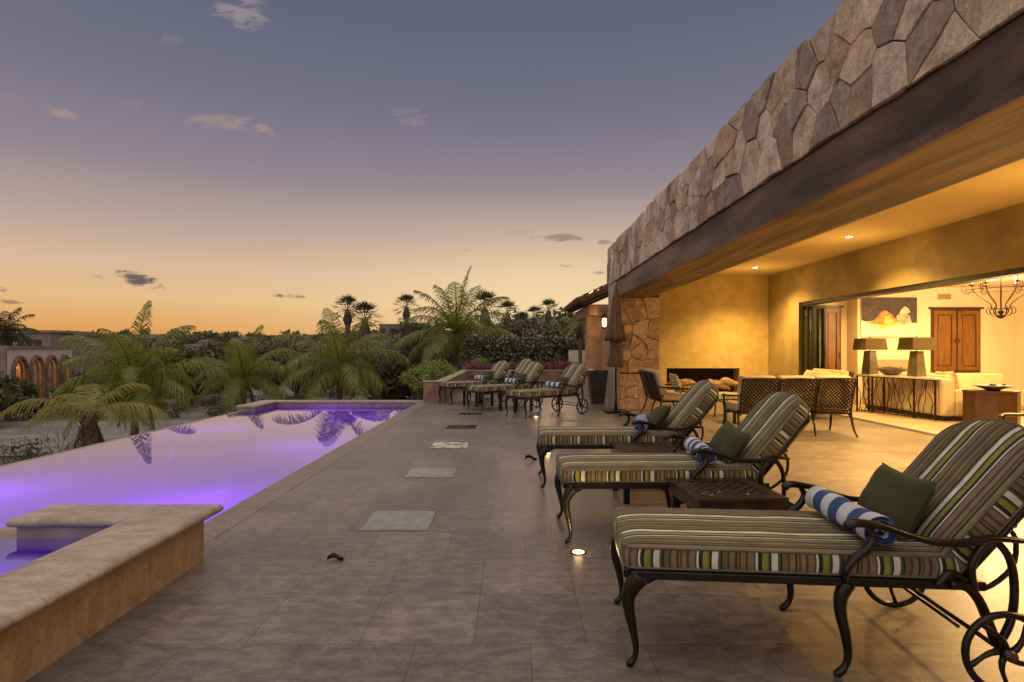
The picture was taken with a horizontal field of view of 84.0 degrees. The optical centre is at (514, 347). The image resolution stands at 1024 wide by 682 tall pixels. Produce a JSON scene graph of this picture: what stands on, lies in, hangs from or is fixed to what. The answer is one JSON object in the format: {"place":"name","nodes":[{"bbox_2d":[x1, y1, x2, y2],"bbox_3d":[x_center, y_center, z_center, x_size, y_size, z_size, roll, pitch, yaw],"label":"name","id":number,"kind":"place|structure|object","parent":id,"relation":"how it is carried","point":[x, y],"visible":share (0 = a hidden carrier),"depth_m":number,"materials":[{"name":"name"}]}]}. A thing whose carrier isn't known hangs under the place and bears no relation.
{"place":"outdoors","nodes":[
{"label":"outdoors","id":0,"kind":"place"},
{"bbox_2d":[0,383,365,455],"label":"sandy ground","id":1,"kind":"structure","parent":0,"point":[14,434],"depth_m":34.73,"materials":[{"name":"sand"}]},
{"bbox_2d":[2,382,171,448],"bbox_3d":[-14.187,3.163,19.135,4.675,3.874,3.641,0,0,0],"label":"palm tree","id":2,"kind":"object","parent":1,"relation":"on","point":[88,422],"visible":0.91,"depth_m":18.99,"materials":[{"name":"green plant"}]},
{"bbox_2d":[51,300,230,440],"bbox_3d":[-18.253,1.413,27.351,6.926,7.373,7.125,0,0,19],"label":"palm tree","id":3,"kind":"object","parent":1,"relation":"on","point":[131,369],"visible":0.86,"depth_m":26.57,"materials":[{"name":"green plant"}]},
{"bbox_2d":[0,381,356,463],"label":"roadside scrub","id":4,"kind":"object","parent":1,"relation":"on","point":[175,412],"visible":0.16,"depth_m":42.16,"materials":[{"name":"green plant"}]},
{"bbox_2d":[0,316,577,465],"bbox_3d":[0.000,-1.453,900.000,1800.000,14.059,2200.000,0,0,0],"label":"ground","id":5,"kind":"structure","parent":0,"point":[196,415],"depth_m":51.75,"materials":[{"name":"plant"}]},
{"bbox_2d":[0,371,30,414],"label":"garden tree","id":6,"kind":"object","parent":5,"relation":"on","point":[11,393],"visible":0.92,"depth_m":36.16,"materials":[{"name":"green plant"}]},
{"bbox_2d":[0,307,41,345],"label":"palm tree","id":7,"kind":"object","parent":5,"relation":"on","point":[6,335],"visible":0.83,"depth_m":62.11,"materials":[{"name":"green plant"}]},
{"bbox_2d":[4,376,43,420],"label":"garden tree","id":8,"kind":"object","parent":5,"relation":"on","point":[30,391],"visible":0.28,"depth_m":40.16,"materials":[{"name":"green plant"}]},
{"bbox_2d":[0,346,73,398],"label":"arcaded villa","id":9,"kind":"object","parent":5,"relation":"on","point":[18,361],"visible":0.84,"depth_m":56.46,"materials":[{"name":"paint"}]},
{"bbox_2d":[0,425,93,463],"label":"bare shrub","id":10,"kind":"object","parent":5,"relation":"on","point":[67,447],"visible":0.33,"depth_m":15.77,"materials":[{"name":"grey plant"}]},
{"bbox_2d":[22,330,95,386],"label":"hillside house","id":11,"kind":"structure","parent":5,"relation":"on","point":[48,337],"depth_m":78.00,"materials":[{"name":"grey paint"}]},
{"bbox_2d":[50,370,121,404],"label":"garden tree","id":12,"kind":"object","parent":5,"relation":"on","point":[77,375],"visible":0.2,"depth_m":42.95,"materials":[{"name":"green plant"}]},
{"bbox_2d":[72,333,114,374],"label":"hillside house","id":13,"kind":"structure","parent":5,"relation":"on","point":[89,347],"depth_m":84.52,"materials":[{"name":"grey paint"}]},
{"bbox_2d":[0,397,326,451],"bbox_3d":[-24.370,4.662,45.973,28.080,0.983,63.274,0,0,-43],"label":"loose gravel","id":14,"kind":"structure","parent":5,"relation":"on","point":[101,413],"depth_m":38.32,"materials":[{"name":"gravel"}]},
{"bbox_2d":[139,338,216,390],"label":"garden tree","id":15,"kind":"object","parent":5,"relation":"on","point":[188,352],"visible":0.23,"depth_m":61.42,"materials":[{"name":"green plant"}]},
{"bbox_2d":[153,363,224,402],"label":"garden tree","id":16,"kind":"object","parent":5,"relation":"on","point":[196,387],"visible":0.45,"depth_m":51.02,"materials":[{"name":"green plant"}]},
{"bbox_2d":[0,400,428,544],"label":"swimming pool","id":17,"kind":"structure","parent":5,"relation":"on","point":[221,523],"depth_m":7.95,"materials":[{"name":"paint"}]},
{"bbox_2d":[0,504,223,681],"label":"raised spa","id":18,"kind":"object","parent":17,"relation":"on","point":[115,562],"visible":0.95,"depth_m":3.13,"materials":[{"name":"stone"}]},
{"bbox_2d":[0,538,80,574],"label":"spa water","id":19,"kind":"structure","parent":18,"relation":"in","point":[15,553],"depth_m":3.57,"materials":[{"name":"purple liquid"}]},
{"bbox_2d":[0,406,410,526],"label":"pool water","id":20,"kind":"structure","parent":17,"relation":"in","point":[228,461],"depth_m":8.10,"materials":[{"name":"purple liquid"}]},
{"bbox_2d":[193,339,237,362],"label":"garden tree","id":21,"kind":"object","parent":5,"relation":"on","point":[218,352],"visible":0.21,"depth_m":69.02,"materials":[{"name":"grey plant"}]},
{"bbox_2d":[206,358,265,394],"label":"garden tree","id":22,"kind":"object","parent":5,"relation":"on","point":[225,360],"visible":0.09,"depth_m":57.04,"materials":[{"name":"green plant"}]},
{"bbox_2d":[182,324,302,413],"bbox_3d":[-15.193,1.889,31.805,6.533,6.421,6.367,0,0,0],"label":"palm tree","id":23,"kind":"object","parent":5,"relation":"on","point":[244,365],"visible":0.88,"depth_m":31.48,"materials":[{"name":"green plant"}]},
{"bbox_2d":[236,340,297,380],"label":"garden tree","id":24,"kind":"object","parent":5,"relation":"on","point":[266,348],"visible":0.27,"depth_m":73.51,"materials":[{"name":"green plant"}]},
{"bbox_2d":[0,307,573,383],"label":"distant woodland","id":25,"kind":"object","parent":5,"relation":"on","point":[196,336],"visible":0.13,"depth_m":179.15,"materials":[{"name":"plant"}]},
{"bbox_2d":[264,355,333,399],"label":"garden tree","id":26,"kind":"object","parent":5,"relation":"on","point":[278,380],"visible":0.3,"depth_m":50.69,"materials":[{"name":"green plant"}]},
{"bbox_2d":[283,346,337,395],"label":"garden tree","id":27,"kind":"object","parent":5,"relation":"on","point":[306,350],"visible":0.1,"depth_m":59.41,"materials":[{"name":"green plant"}]},
{"bbox_2d":[271,308,409,399],"bbox_3d":[-9.196,1.446,29.870,6.831,7.307,6.704,0,0,-42],"label":"palm tree","id":28,"kind":"object","parent":5,"relation":"on","point":[345,358],"visible":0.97,"depth_m":29.46,"materials":[{"name":"green plant"}]},
{"bbox_2d":[330,294,363,347],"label":"fan palm","id":29,"kind":"object","parent":5,"relation":"on","point":[349,300],"visible":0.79,"depth_m":79.62,"materials":[{"name":"green plant"}]},
{"bbox_2d":[347,301,382,349],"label":"fan palm","id":30,"kind":"object","parent":5,"relation":"on","point":[367,307],"visible":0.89,"depth_m":77.55,"materials":[{"name":"green plant"}]},
{"bbox_2d":[342,351,397,399],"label":"garden tree","id":31,"kind":"object","parent":5,"relation":"on","point":[374,364],"visible":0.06,"depth_m":41.16,"materials":[{"name":"green plant"}]},
{"bbox_2d":[378,324,402,335],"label":"hillside house","id":32,"kind":"structure","parent":5,"relation":"on","point":[389,327],"depth_m":150.00,"materials":[{"name":"grey paint"}]},
{"bbox_2d":[367,349,422,399],"bbox_3d":[-6.651,2.252,35.842,5.329,4.515,4.734,0,0,-42],"label":"garden tree","id":33,"kind":"object","parent":5,"relation":"on","point":[390,377],"visible":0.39,"depth_m":34.38,"materials":[{"name":"green plant"}]},
{"bbox_2d":[392,294,418,351],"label":"fan palm","id":34,"kind":"object","parent":5,"relation":"on","point":[408,299],"visible":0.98,"depth_m":84.65,"materials":[{"name":"green plant"}]},
{"bbox_2d":[370,314,453,398],"bbox_3d":[-6.128,0.941,35.768,5.657,6.441,5.700,0,0,-26],"label":"palm tree","id":35,"kind":"object","parent":5,"relation":"on","point":[413,344],"visible":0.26,"depth_m":35.41,"materials":[{"name":"green plant"}]},
{"bbox_2d":[398,366,433,399],"bbox_3d":[-2.839,1.298,17.026,1.163,1.612,1.044,0,0,28],"label":"garden shrub","id":36,"kind":"object","parent":5,"relation":"on","point":[416,376],"visible":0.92,"depth_m":16.85,"materials":[{"name":"green plant"}]},
{"bbox_2d":[398,336,469,370],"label":"garden tree","id":37,"kind":"object","parent":5,"relation":"on","point":[449,358],"visible":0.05,"depth_m":44.65,"materials":[{"name":"green plant"}]},
{"bbox_2d":[392,266,517,371],"bbox_3d":[-3.222,-1.245,32.854,7.448,7.119,7.464,0,0,0],"label":"palm tree","id":38,"kind":"object","parent":5,"relation":"on","point":[457,324],"visible":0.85,"depth_m":32.38,"materials":[{"name":"green plant"}]},
{"bbox_2d":[451,325,511,357],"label":"garden tree","id":39,"kind":"object","parent":5,"relation":"on","point":[500,336],"visible":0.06,"depth_m":58.78,"materials":[{"name":"green plant"}]},
{"bbox_2d":[465,288,503,325],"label":"fan palm","id":40,"kind":"object","parent":5,"relation":"on","point":[485,295],"visible":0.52,"depth_m":69.61,"materials":[{"name":"green plant"}]},
{"bbox_2d":[495,300,522,324],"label":"fan palm","id":41,"kind":"object","parent":5,"relation":"on","point":[507,304],"visible":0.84,"depth_m":79.64,"materials":[{"name":"green plant"}]},
{"bbox_2d":[491,319,546,361],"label":"garden tree","id":42,"kind":"object","parent":5,"relation":"on","point":[518,328],"visible":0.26,"depth_m":64.38,"materials":[{"name":"green plant"}]},
{"bbox_2d":[460,329,584,369],"bbox_3d":[0.983,0.502,29.817,7.862,3.007,2.012,0,0,0],"label":"oleander hedge","id":43,"kind":"object","parent":5,"relation":"on","point":[560,351],"visible":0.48,"depth_m":29.50,"materials":[{"name":"green plant"}]},
{"bbox_2d":[524,304,544,325],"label":"fan palm","id":44,"kind":"object","parent":5,"relation":"on","point":[534,308],"visible":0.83,"depth_m":87.66,"materials":[{"name":"green plant"}]},
{"bbox_2d":[525,319,569,363],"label":"garden tree","id":45,"kind":"object","parent":5,"relation":"on","point":[549,330],"visible":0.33,"depth_m":58.27,"materials":[{"name":"green plant"}]},
{"bbox_2d":[538,298,560,321],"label":"fan palm","id":46,"kind":"object","parent":5,"relation":"on","point":[548,315],"visible":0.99,"depth_m":83.64,"materials":[{"name":"green plant"}]},
{"bbox_2d":[552,320,584,347],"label":"garden tree","id":47,"kind":"object","parent":5,"relation":"on","point":[566,331],"visible":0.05,"depth_m":42.63,"materials":[{"name":"green plant"}]},
{"bbox_2d":[559,309,584,362],"bbox_3d":[2.880,-0.081,24.982,1.926,3.762,1.924,0,0,0],"label":"palm tree","id":48,"kind":"object","parent":5,"relation":"on","point":[580,331],"visible":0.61,"depth_m":24.93,"materials":[{"name":"green plant"}]},
{"bbox_2d":[0,0,843,334],"label":"sky","id":49,"kind":"structure","parent":0,"point":[241,166],"materials":[{"name":"blue"}]},
{"bbox_2d":[25,384,1023,681],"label":"terrace floor","id":50,"kind":"structure","parent":0,"point":[487,576],"depth_m":3.41,"materials":[{"name":"stone"}]},
{"bbox_2d":[357,510,437,530],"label":"floor panel","id":51,"kind":"structure","parent":50,"relation":"on","point":[399,520],"depth_m":4.93,"materials":[{"name":"grey stone"}]},
{"bbox_2d":[403,467,457,477],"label":"floor panel","id":52,"kind":"structure","parent":50,"relation":"on","point":[431,472],"depth_m":6.83,"materials":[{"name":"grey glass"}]},
{"bbox_2d":[429,442,469,447],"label":"floor panel","id":53,"kind":"structure","parent":50,"relation":"on","point":[449,444],"depth_m":8.72,"materials":[{"name":"beige stone"}]},
{"bbox_2d":[445,425,477,428],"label":"floor panel","id":54,"kind":"structure","parent":50,"relation":"on","point":[461,427],"depth_m":10.70,"materials":[{"name":"green glass"}]},
{"bbox_2d":[438,360,509,404],"bbox_3d":[-1.073,0.930,15.818,1.997,1.141,0.905,0,0,-35],"label":"sun lounger","id":55,"kind":"object","parent":50,"relation":"on","point":[500,369],"visible":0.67,"depth_m":15.74,"materials":[{"name":"fabric"}]},
{"bbox_2d":[461,386,493,406],"bbox_3d":[-0.950,1.250,14.850,0.620,0.500,0.620,0,0,-42],"label":"side table","id":56,"kind":"object","parent":50,"relation":"on","point":[477,397],"visible":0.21,"depth_m":14.82,"materials":[{"name":"brown metal"}]},
{"bbox_2d":[475,358,531,383],"bbox_3d":[-0.334,0.930,19.463,1.997,1.141,0.905,0,0,-30],"label":"sun lounger","id":57,"kind":"object","parent":50,"relation":"on","point":[521,365],"visible":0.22,"depth_m":19.69,"materials":[{"name":"fabric"}]},
{"bbox_2d":[422,370,584,401],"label":"planter wall","id":58,"kind":"structure","parent":50,"relation":"on","point":[430,390],"depth_m":17.90,"materials":[{"name":"stone"}]},
{"bbox_2d":[412,360,447,379],"bbox_3d":[-2.682,1.243,18.432,1.316,1.723,1.159,0,0,27],"label":"garden shrub","id":59,"kind":"object","parent":58,"relation":"in","point":[436,372],"visible":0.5,"depth_m":18.20,"materials":[{"name":"green plant"}]},
{"bbox_2d":[425,358,454,376],"bbox_3d":[-2.715,1.210,20.074,1.299,1.789,1.254,0,0,0],"label":"garden shrub","id":60,"kind":"object","parent":58,"relation":"in","point":[442,365],"visible":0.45,"depth_m":19.82,"materials":[{"name":"green plant"}]},
{"bbox_2d":[459,356,490,369],"bbox_3d":[-1.618,1.216,24.586,1.416,1.778,1.248,0,0,29],"label":"garden shrub","id":61,"kind":"object","parent":58,"relation":"in","point":[481,360],"visible":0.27,"depth_m":24.42,"materials":[{"name":"green plant"}]},
{"bbox_2d":[462,359,584,369],"bbox_3d":[0.915,0.858,24.116,6.293,0.773,0.916,0,0,0],"label":"bougainvillea hedge","id":62,"kind":"object","parent":58,"relation":"on","point":[564,364],"visible":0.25,"depth_m":24.04,"materials":[{"name":"pink plant"}]},
{"bbox_2d":[466,362,543,410],"bbox_3d":[-0.187,0.930,14.328,1.997,1.141,0.905,0,0,-36],"label":"sun lounger","id":63,"kind":"object","parent":50,"relation":"on","point":[533,370],"visible":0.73,"depth_m":14.25,"materials":[{"name":"fabric"}]},
{"bbox_2d":[498,389,532,412],"bbox_3d":[0.030,1.250,13.600,0.620,0.500,0.620,0,0,-42],"label":"side table","id":64,"kind":"object","parent":50,"relation":"on","point":[515,401],"visible":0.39,"depth_m":13.56,"materials":[{"name":"brown metal"}]},
{"bbox_2d":[505,363,588,418],"bbox_3d":[0.779,0.930,12.818,1.997,1.141,0.905,0,0,-38],"label":"sun lounger","id":65,"kind":"object","parent":50,"relation":"on","point":[577,373],"visible":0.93,"depth_m":12.82,"materials":[{"name":"fabric"}]},
{"bbox_2d":[564,284,607,395],"bbox_3d":[3.912,-0.388,19.753,4.176,3.776,5.695,0,0,0],"label":"tiled porch","id":66,"kind":"object","parent":50,"relation":"on","point":[589,312],"visible":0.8,"depth_m":17.60,"materials":[{"name":"tile"}]},
{"bbox_2d":[588,370,607,404],"bbox_3d":[2.220,1.050,15.250,0.516,0.900,0.516,0,0,0],"label":"tall planter","id":67,"kind":"object","parent":50,"relation":"on","point":[597,381],"visible":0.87,"depth_m":15.05,"materials":[{"name":"ceramic"}]},
{"bbox_2d":[603,285,629,413],"bbox_3d":[2.358,0.015,13.250,0.544,2.970,0.540,0,0,0],"label":"patio umbrella","id":68,"kind":"object","parent":50,"relation":"on","point":[615,335],"visible":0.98,"depth_m":13.15,"materials":[{"name":"brown fabric"}]},
{"bbox_2d":[536,380,718,487],"bbox_3d":[1.258,0.930,6.428,1.997,1.141,0.905,0,0,0],"label":"sun lounger","id":69,"kind":"object","parent":50,"relation":"on","point":[693,406],"visible":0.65,"depth_m":6.10,"materials":[{"name":"fabric"}]},
{"bbox_2d":[634,414,648,430],"bbox_3d":[1.419,0.835,6.355,0.161,0.146,0.613,0,0,14],"label":"rolled towel","id":70,"kind":"object","parent":69,"relation":"on","point":[642,417],"visible":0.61,"depth_m":6.18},
{"bbox_2d":[647,405,670,426],"bbox_3d":[1.631,0.780,6.480,0.224,0.299,0.489,0,0,0],"label":"throw pillow","id":71,"kind":"object","parent":69,"relation":"on","point":[658,415],"visible":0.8,"depth_m":6.30,"materials":[{"name":"green fabric"}]},
{"bbox_2d":[610,442,686,503],"bbox_3d":[1.330,1.250,5.750,0.620,0.500,0.620,0,0,-2],"label":"side table","id":72,"kind":"object","parent":50,"relation":"on","point":[641,447],"visible":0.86,"depth_m":5.71,"materials":[{"name":"brown metal"}]},
{"bbox_2d":[639,369,688,412],"bbox_3d":[3.285,0.984,12.400,0.896,1.032,1.404,0,0,0],"label":"armchair","id":73,"kind":"object","parent":50,"relation":"on","point":[654,384],"visible":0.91,"depth_m":11.93,"materials":[{"name":"fabric"}]},
{"bbox_2d":[669,373,681,393],"bbox_3d":[3.378,0.740,11.950,0.210,0.418,0.440,0,0,0],"label":"striped pillow","id":74,"kind":"object","parent":73,"relation":"on","point":[674,380],"visible":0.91,"depth_m":11.79,"materials":[{"name":"multicoloured fabric"}]},
{"bbox_2d":[554,391,810,542],"bbox_3d":[1.357,0.930,4.714,1.997,1.141,0.905,0,0,-1],"label":"sun lounger","id":75,"kind":"object","parent":50,"relation":"on","point":[774,424],"visible":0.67,"depth_m":4.40,"materials":[{"name":"fabric"}]},
{"bbox_2d":[683,436,717,464],"bbox_3d":[1.525,0.833,4.691,0.157,0.136,0.593,0,0,6],"label":"rolled towel","id":76,"kind":"object","parent":75,"relation":"on","point":[690,443],"visible":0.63,"depth_m":4.58,"materials":[{"name":"fabric"}]},
{"bbox_2d":[708,421,749,463],"bbox_3d":[1.759,0.780,4.694,0.210,0.314,0.488,0,0,-1],"label":"throw pillow","id":77,"kind":"object","parent":75,"relation":"on","point":[729,438],"visible":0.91,"depth_m":4.57,"materials":[{"name":"green fabric"}]},
{"bbox_2d":[667,478,788,510],"bbox_3d":[1.500,1.250,4.080,0.620,0.500,0.620,0,0,-4],"label":"side table","id":78,"kind":"object","parent":50,"relation":"on","point":[688,491],"visible":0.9,"depth_m":3.95,"materials":[{"name":"brown metal"}]},
{"bbox_2d":[714,392,741,416],"bbox_3d":[4.620,1.243,12.700,0.635,0.506,0.630,0,0,-5],"label":"footstool","id":79,"kind":"object","parent":50,"relation":"on","point":[734,398],"visible":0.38,"depth_m":12.41,"materials":[{"name":"beige fabric"}]},
{"bbox_2d":[722,376,857,436],"bbox_3d":[4.760,0.984,9.925,2.044,1.032,0.896,0,0,0],"label":"patio sofa","id":80,"kind":"object","parent":50,"relation":"on","point":[830,395],"visible":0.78,"depth_m":9.59,"materials":[{"name":"brown metal"}]},
{"bbox_2d":[607,0,1023,409],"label":"stone villa","id":81,"kind":"object","parent":50,"relation":"on","point":[888,135],"visible":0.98,"depth_m":7.42,"materials":[{"name":"stone"}]},
{"bbox_2d":[801,306,811,375],"bbox_3d":[7.325,0.225,14.211,0.290,2.530,0.050,0,0,4],"label":"glass door","id":82,"kind":"structure","parent":81,"relation":"attached to","point":[803,308],"depth_m":14.20,"materials":[{"name":"brown"}]},
{"bbox_2d":[807,306,818,369],"bbox_3d":[7.385,0.225,14.078,0.290,2.530,0.050,0,0,1],"label":"glass door","id":83,"kind":"structure","parent":81,"relation":"attached to","point":[808,337],"depth_m":14.05,"materials":[{"name":"brown"}]},
{"bbox_2d":[812,306,822,369],"bbox_3d":[7.445,0.225,13.944,0.290,2.530,0.050,0,0,-2],"label":"glass door","id":84,"kind":"structure","parent":81,"relation":"attached to","point":[821,337],"depth_m":13.94,"materials":[{"name":"brown"}]},
{"bbox_2d":[813,305,825,368],"bbox_3d":[7.405,0.225,13.811,0.290,2.530,0.050,0,0,-5],"label":"glass door","id":85,"kind":"structure","parent":81,"relation":"attached to","point":[823,307],"depth_m":13.80,"materials":[{"name":"brown"}]},
{"bbox_2d":[826,305,843,369],"bbox_3d":[8.610,0.175,15.445,0.640,2.650,0.107,0,0,0],"label":"door","id":86,"kind":"structure","parent":81,"relation":"in","point":[833,312],"depth_m":15.43,"materials":[{"name":"brown wood"}]},
{"bbox_2d":[861,297,916,336],"bbox_3d":[9.850,-0.815,14.972,1.460,1.030,0.046,0,0,0],"label":"painting","id":87,"kind":"object","parent":81,"relation":"attached to","point":[888,316],"visible":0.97,"depth_m":14.95,"materials":[{"name":"multicoloured paint"}]},
{"bbox_2d":[961,276,1023,318],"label":"chandelier","id":88,"kind":"object","parent":81,"relation":"hanging from","point":[1001,311],"visible":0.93,"depth_m":9.97,"materials":[{"name":"metal"}]},
{"bbox_2d":[610,419,1023,681],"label":"sun lounger","id":89,"kind":"object","parent":50,"relation":"on","point":[971,518],"visible":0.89,"depth_m":2.64,"materials":[{"name":"fabric"}]},
{"bbox_2d":[805,486,897,545],"bbox_3d":[1.681,0.834,2.881,0.155,0.138,0.591,0,0,2],"label":"rolled towel","id":90,"kind":"object","parent":89,"relation":"on","point":[833,507],"visible":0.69,"depth_m":2.82,"materials":[{"name":"fabric"}]},
{"bbox_2d":[857,463,937,541],"bbox_3d":[1.930,0.780,2.910,0.212,0.300,0.470,0,0,5],"label":"throw pillow","id":91,"kind":"object","parent":89,"relation":"on","point":[901,500],"visible":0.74,"depth_m":2.78,"materials":[{"name":"green fabric"}]},
{"bbox_2d":[812,368,853,419],"bbox_3d":[6.585,0.984,12.400,0.896,1.032,1.404,0,0,0],"label":"patio sofa","id":92,"kind":"object","parent":50,"relation":"on","point":[844,373],"visible":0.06,"depth_m":11.85,"materials":[{"name":"fabric"}]},
{"bbox_2d":[998,413,1023,425],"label":"patio armchair","id":93,"kind":"object","parent":50,"relation":"on","point":[1003,416],"visible":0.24,"depth_m":7.12,"materials":[{"name":"brown metal"}]},
{"bbox_2d":[569,350,584,363],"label":"garden wall","id":94,"kind":"structure","parent":0,"point":[573,355],"depth_m":26.00,"materials":[{"name":"paint"}]},
{"bbox_2d":[841,404,1023,433],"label":"interior floor","id":95,"kind":"structure","parent":0,"point":[930,426],"depth_m":11.76,"materials":[{"name":"tile"}]},
{"bbox_2d":[832,414,936,435],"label":"door track","id":96,"kind":"structure","parent":95,"relation":"in","point":[903,428],"depth_m":10.97,"materials":[{"name":"metal"}]},
{"bbox_2d":[877,359,908,372],"bbox_3d":[9.875,0.900,14.860,1.150,1.200,0.280,0,0,0],"label":"hearth cabinet","id":97,"kind":"object","parent":95,"relation":"on","point":[897,363],"visible":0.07,"depth_m":14.72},
{"bbox_2d":[856,374,949,420],"bbox_3d":[8.564,1.058,12.666,0.360,0.885,2.016,0,0,-13],"label":"console table","id":98,"kind":"object","parent":95,"relation":"on","point":[900,377],"visible":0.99,"depth_m":12.59,"materials":[{"name":"brown metal"}]},
{"bbox_2d":[852,338,887,373],"bbox_3d":[8.386,0.170,13.420,0.620,0.890,0.384,0,0,-12],"label":"table lamp","id":99,"kind":"object","parent":98,"relation":"on","point":[869,364],"visible":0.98,"depth_m":13.31,"materials":[{"name":"grey ceramic"}]},
{"bbox_2d":[876,365,907,374],"bbox_3d":[8.515,0.491,12.847,0.661,0.248,0.633,0,0,-34],"label":"plant bowl","id":100,"kind":"object","parent":98,"relation":"on","point":[891,370],"visible":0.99,"depth_m":12.71,"materials":[{"name":"brown ceramic"}]},
{"bbox_2d":[897,335,936,376],"bbox_3d":[8.662,0.170,12.253,0.620,0.890,0.384,0,0,-12],"label":"table lamp","id":101,"kind":"object","parent":98,"relation":"on","point":[916,366],"visible":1,"depth_m":12.14,"materials":[{"name":"grey ceramic"}]},
{"bbox_2d":[863,371,962,420],"bbox_3d":[9.220,1.040,12.950,0.960,0.920,2.700,0,0,0],"label":"cream sofa","id":102,"kind":"object","parent":95,"relation":"on","point":[949,402],"visible":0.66,"depth_m":12.19,"materials":[{"name":"fabric"}]},
{"bbox_2d":[940,372,960,388],"bbox_3d":[9.280,0.740,12.100,0.208,0.435,0.450,0,0,0],"label":"throw pillow","id":103,"kind":"object","parent":102,"relation":"on","point":[957,383],"visible":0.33,"depth_m":11.91,"materials":[{"name":"beige fabric"}]},
{"bbox_2d":[926,373,1023,406],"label":"cream sofa","id":104,"kind":"object","parent":95,"relation":"on","point":[967,380],"visible":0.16,"depth_m":14.30,"materials":[{"name":"fabric"}]},
{"bbox_2d":[962,389,1021,423],"bbox_3d":[9.220,1.160,11.000,0.903,0.680,0.769,0,0,0],"label":"drum table","id":105,"kind":"object","parent":95,"relation":"on","point":[981,404],"visible":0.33,"depth_m":10.72,"materials":[{"name":"brown wood"}]},
{"bbox_2d":[972,384,1012,390],"bbox_3d":[9.200,0.750,10.950,0.620,0.140,0.620,0,0,0],"label":"shallow bowl","id":106,"kind":"object","parent":105,"relation":"on","point":[992,387],"visible":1,"depth_m":10.86,"materials":[{"name":"brown glass"}]},
{"bbox_3d":[5.461,1.009,16.167,0.746,0.261,0.238,0,0,0],"label":"driftwood log","id":107,"kind":"object","parent":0,"visible":0},
{"bbox_2d":[719,377,737,385],"bbox_3d":[6.049,0.991,16.143,0.764,0.340,0.253,0,0,0],"label":"driftwood log","id":108,"kind":"object","parent":107,"relation":"on","point":[727,381],"visible":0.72,"depth_m":16.07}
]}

